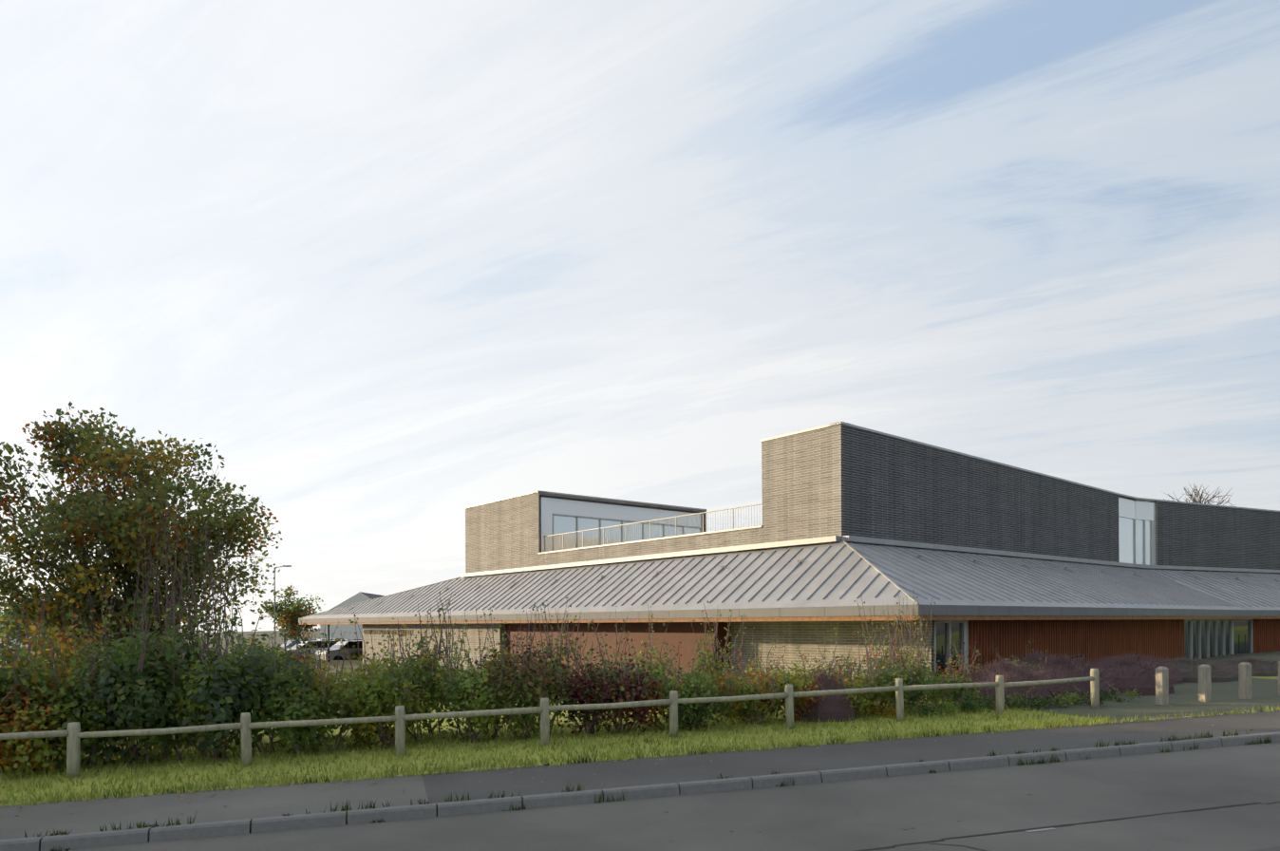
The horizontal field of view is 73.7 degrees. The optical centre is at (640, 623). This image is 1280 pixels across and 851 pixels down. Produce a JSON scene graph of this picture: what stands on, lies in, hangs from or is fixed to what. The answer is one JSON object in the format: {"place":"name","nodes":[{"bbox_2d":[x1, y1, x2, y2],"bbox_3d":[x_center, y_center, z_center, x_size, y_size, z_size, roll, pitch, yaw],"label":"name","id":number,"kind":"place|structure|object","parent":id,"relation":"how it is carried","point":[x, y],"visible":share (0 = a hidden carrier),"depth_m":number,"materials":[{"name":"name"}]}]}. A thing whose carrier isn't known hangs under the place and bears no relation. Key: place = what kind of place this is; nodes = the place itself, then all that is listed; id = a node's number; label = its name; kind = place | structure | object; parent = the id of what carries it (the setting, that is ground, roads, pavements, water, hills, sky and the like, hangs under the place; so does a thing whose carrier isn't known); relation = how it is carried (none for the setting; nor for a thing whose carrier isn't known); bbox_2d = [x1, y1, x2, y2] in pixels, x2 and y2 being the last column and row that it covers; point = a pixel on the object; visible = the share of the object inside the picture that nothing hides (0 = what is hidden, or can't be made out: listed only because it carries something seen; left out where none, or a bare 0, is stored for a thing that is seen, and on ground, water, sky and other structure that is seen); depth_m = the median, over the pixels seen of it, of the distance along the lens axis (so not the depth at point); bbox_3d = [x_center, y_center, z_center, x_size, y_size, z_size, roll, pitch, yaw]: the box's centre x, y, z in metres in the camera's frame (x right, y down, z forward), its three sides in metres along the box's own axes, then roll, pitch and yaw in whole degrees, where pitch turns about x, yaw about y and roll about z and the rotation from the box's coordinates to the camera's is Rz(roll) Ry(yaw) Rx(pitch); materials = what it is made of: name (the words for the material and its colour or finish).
{"place":"outdoors","nodes":[
{"label":"outdoors","id":0,"kind":"place"},
{"bbox_2d":[3,442,13,454],"bbox_3d":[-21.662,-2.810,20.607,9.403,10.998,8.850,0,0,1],"label":"leaf","id":1,"kind":"object","parent":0,"point":[8,447],"visible":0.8,"depth_m":24.07,"materials":[{"name":"green plant"}]},
{"bbox_2d":[0,710,1279,839],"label":"pavement","id":2,"kind":"structure","parent":0,"point":[83,816],"depth_m":11.56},
{"bbox_2d":[0,616,1279,828],"bbox_3d":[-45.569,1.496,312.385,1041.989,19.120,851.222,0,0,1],"label":"land","id":3,"kind":"structure","parent":0,"point":[1225,698],"depth_m":15.45,"materials":[{"name":"green plant"}]},
{"bbox_2d":[0,583,72,658],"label":"tree","id":4,"kind":"object","parent":3,"relation":"on","point":[4,622],"depth_m":58.57,"materials":[{"name":"plant"}]},
{"bbox_2d":[29,605,163,660],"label":"tree","id":5,"kind":"object","parent":3,"relation":"on","point":[57,637],"depth_m":50.63,"materials":[{"name":"green plant"}]},
{"bbox_2d":[0,401,282,660],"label":"tree","id":6,"kind":"object","parent":3,"relation":"on","point":[76,503],"depth_m":17.11,"materials":[{"name":"green plant"}]},
{"bbox_2d":[0,591,384,646],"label":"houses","id":7,"kind":"structure","parent":3,"relation":"on","point":[358,597],"depth_m":92.90,"materials":[{"name":"white"}]},
{"bbox_2d":[274,564,291,647],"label":"street lamp","id":8,"kind":"object","parent":3,"relation":"on","point":[274,597],"visible":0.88,"depth_m":66.46,"materials":[{"name":"grey metal"}]},
{"bbox_2d":[207,632,362,663],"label":"hedge","id":9,"kind":"object","parent":3,"relation":"on","point":[296,655],"visible":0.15,"depth_m":53.43,"materials":[{"name":"green plant"}]},
{"bbox_2d":[264,639,315,651],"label":"car","id":10,"kind":"object","parent":3,"relation":"on","point":[288,645],"visible":0.02,"depth_m":59.42,"materials":[{"name":"grey metal"}]},
{"bbox_2d":[278,640,336,658],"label":"car","id":11,"kind":"object","parent":3,"relation":"on","point":[319,644],"visible":0.12,"depth_m":55.64,"materials":[{"name":"white"}]},
{"bbox_2d":[327,624,329,661],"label":"column","id":12,"kind":"structure","parent":3,"relation":"on","point":[329,639],"depth_m":50.89,"materials":[{"name":"grey metal"}]},
{"bbox_2d":[315,640,362,659],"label":"car","id":13,"kind":"object","parent":3,"relation":"on","point":[334,649],"visible":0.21,"depth_m":54.26,"materials":[{"name":"white metal"}]},
{"bbox_2d":[0,668,1099,778],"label":"fence","id":14,"kind":"object","parent":3,"relation":"on","point":[73,733],"visible":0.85,"depth_m":14.43,"materials":[{"name":"wood"}]},
{"bbox_2d":[0,490,1279,778],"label":"shrubs","id":15,"kind":"object","parent":3,"relation":"on","point":[133,697],"visible":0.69,"depth_m":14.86,"materials":[{"name":"green plant"}]},
{"bbox_2d":[0,698,1279,807],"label":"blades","id":16,"kind":"object","parent":3,"relation":"on","point":[908,732],"visible":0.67,"depth_m":13.77,"materials":[{"name":"green plant"}]},
{"bbox_2d":[362,424,1279,696],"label":"walls","id":17,"kind":"structure","parent":3,"relation":"on","point":[841,480],"depth_m":29.57,"materials":[{"name":"brick"}]},
{"bbox_2d":[363,629,413,634],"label":"sign","id":18,"kind":"object","parent":17,"relation":"attached to","point":[384,631],"visible":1,"depth_m":44.54,"materials":[{"name":"brown"}]},
{"bbox_2d":[297,538,1279,619],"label":"roof","id":19,"kind":"structure","parent":17,"relation":"on","point":[842,572],"depth_m":28.29,"materials":[{"name":"metal"}]},
{"bbox_2d":[460,535,1279,577],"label":"flashing","id":20,"kind":"object","parent":19,"relation":"on","point":[836,538],"visible":0.85,"depth_m":30.77,"materials":[{"name":"metal"}]},
{"bbox_2d":[298,603,1279,624],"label":"eaves","id":21,"kind":"object","parent":17,"relation":"attached to","point":[938,611],"visible":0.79,"depth_m":25.48,"materials":[{"name":"white metal"}]},
{"bbox_2d":[609,605,1247,619],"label":"fascia joints","id":22,"kind":"object","parent":21,"relation":"on","point":[874,612],"visible":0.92,"depth_m":26.43,"materials":[{"name":"grey"}]},
{"bbox_2d":[464,421,1279,554],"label":"copings","id":23,"kind":"object","parent":17,"relation":"on","point":[908,440],"visible":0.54,"depth_m":32.76,"materials":[{"name":"grey metal"}]},
{"bbox_2d":[543,503,762,551],"bbox_3d":[-0.098,-3.489,32.540,0.040,0.720,13.120,0,0,-39],"label":"railing","id":24,"kind":"object","parent":23,"relation":"on","point":[649,528],"visible":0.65,"depth_m":32.28,"materials":[{"name":"grey metal"}]},
{"bbox_2d":[505,619,1279,683],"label":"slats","id":25,"kind":"object","parent":17,"relation":"attached to","point":[1089,639],"visible":0.42,"depth_m":27.91,"materials":[{"name":"brown wood"}]},
{"bbox_2d":[539,494,1253,677],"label":"glazing","id":26,"kind":"structure","parent":17,"relation":"attached to","point":[1204,638],"depth_m":38.44,"materials":[{"name":"clear glass"}]},
{"bbox_2d":[1063,654,1084,664],"bbox_3d":[10.552,1.599,22.644,0.044,1.650,2.771,0,0,-25],"label":"handrail","id":27,"kind":"object","parent":3,"relation":"on","point":[1082,655],"visible":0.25,"depth_m":21.45,"materials":[{"name":"grey metal"}]},
{"bbox_2d":[1161,483,1235,506],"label":"bare tree","id":28,"kind":"object","parent":3,"relation":"on","point":[1196,495],"visible":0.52,"depth_m":78.52,"materials":[{"name":"brown plant"}]},
{"bbox_2d":[0,0,1279,632],"label":"sky","id":29,"kind":"structure","parent":0,"point":[405,266],"materials":[{"name":"blue"}]},
{"bbox_2d":[61,741,1279,850],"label":"road","id":30,"kind":"structure","parent":0,"point":[825,816],"depth_m":9.38,"materials":[{"name":"grey asphalt"}]},
{"bbox_2d":[0,688,1279,841],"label":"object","id":31,"kind":"object","parent":30,"relation":"on","point":[628,762],"visible":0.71,"depth_m":12.66,"materials":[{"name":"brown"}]},
{"bbox_2d":[0,731,1279,850],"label":"kerb","id":32,"kind":"structure","parent":30,"relation":"on","point":[99,838],"depth_m":10.41,"materials":[{"name":"grey concrete"}]},
{"bbox_2d":[24,705,1272,850],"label":"tufts","id":33,"kind":"object","parent":30,"relation":"on","point":[178,822],"visible":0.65,"depth_m":11.23,"materials":[{"name":"green plant"}]},
{"bbox_2d":[1025,827,1056,831],"bbox_3d":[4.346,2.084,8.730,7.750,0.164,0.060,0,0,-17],"label":"road marking","id":34,"kind":"object","parent":30,"relation":"on","point":[1040,829],"visible":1,"depth_m":8.65,"materials":[{"name":"paint"}]},
{"bbox_2d":[855,801,1279,850],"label":"crack","id":35,"kind":"object","parent":30,"relation":"on","point":[1052,826],"visible":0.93,"depth_m":8.72,"materials":[{"name":"grey asphalt"}]},
{"bbox_2d":[1249,846,1279,850],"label":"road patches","id":36,"kind":"object","parent":30,"relation":"on","point":[1272,849],"depth_m":7.75,"materials":[{"name":"grey asphalt"}]},
{"bbox_3d":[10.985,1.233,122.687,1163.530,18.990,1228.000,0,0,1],"label":"ground","id":37,"kind":"structure","parent":0,"visible":0},
{"bbox_2d":[258,583,324,640],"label":"tree","id":38,"kind":"object","parent":37,"relation":"on","point":[294,610],"depth_m":74.51,"materials":[{"name":"green plant"}]},
{"bbox_2d":[1155,660,1279,704],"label":"bollards","id":39,"kind":"object","parent":37,"relation":"on","point":[1204,683],"visible":0.81,"depth_m":18.50,"materials":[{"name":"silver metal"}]}
]}

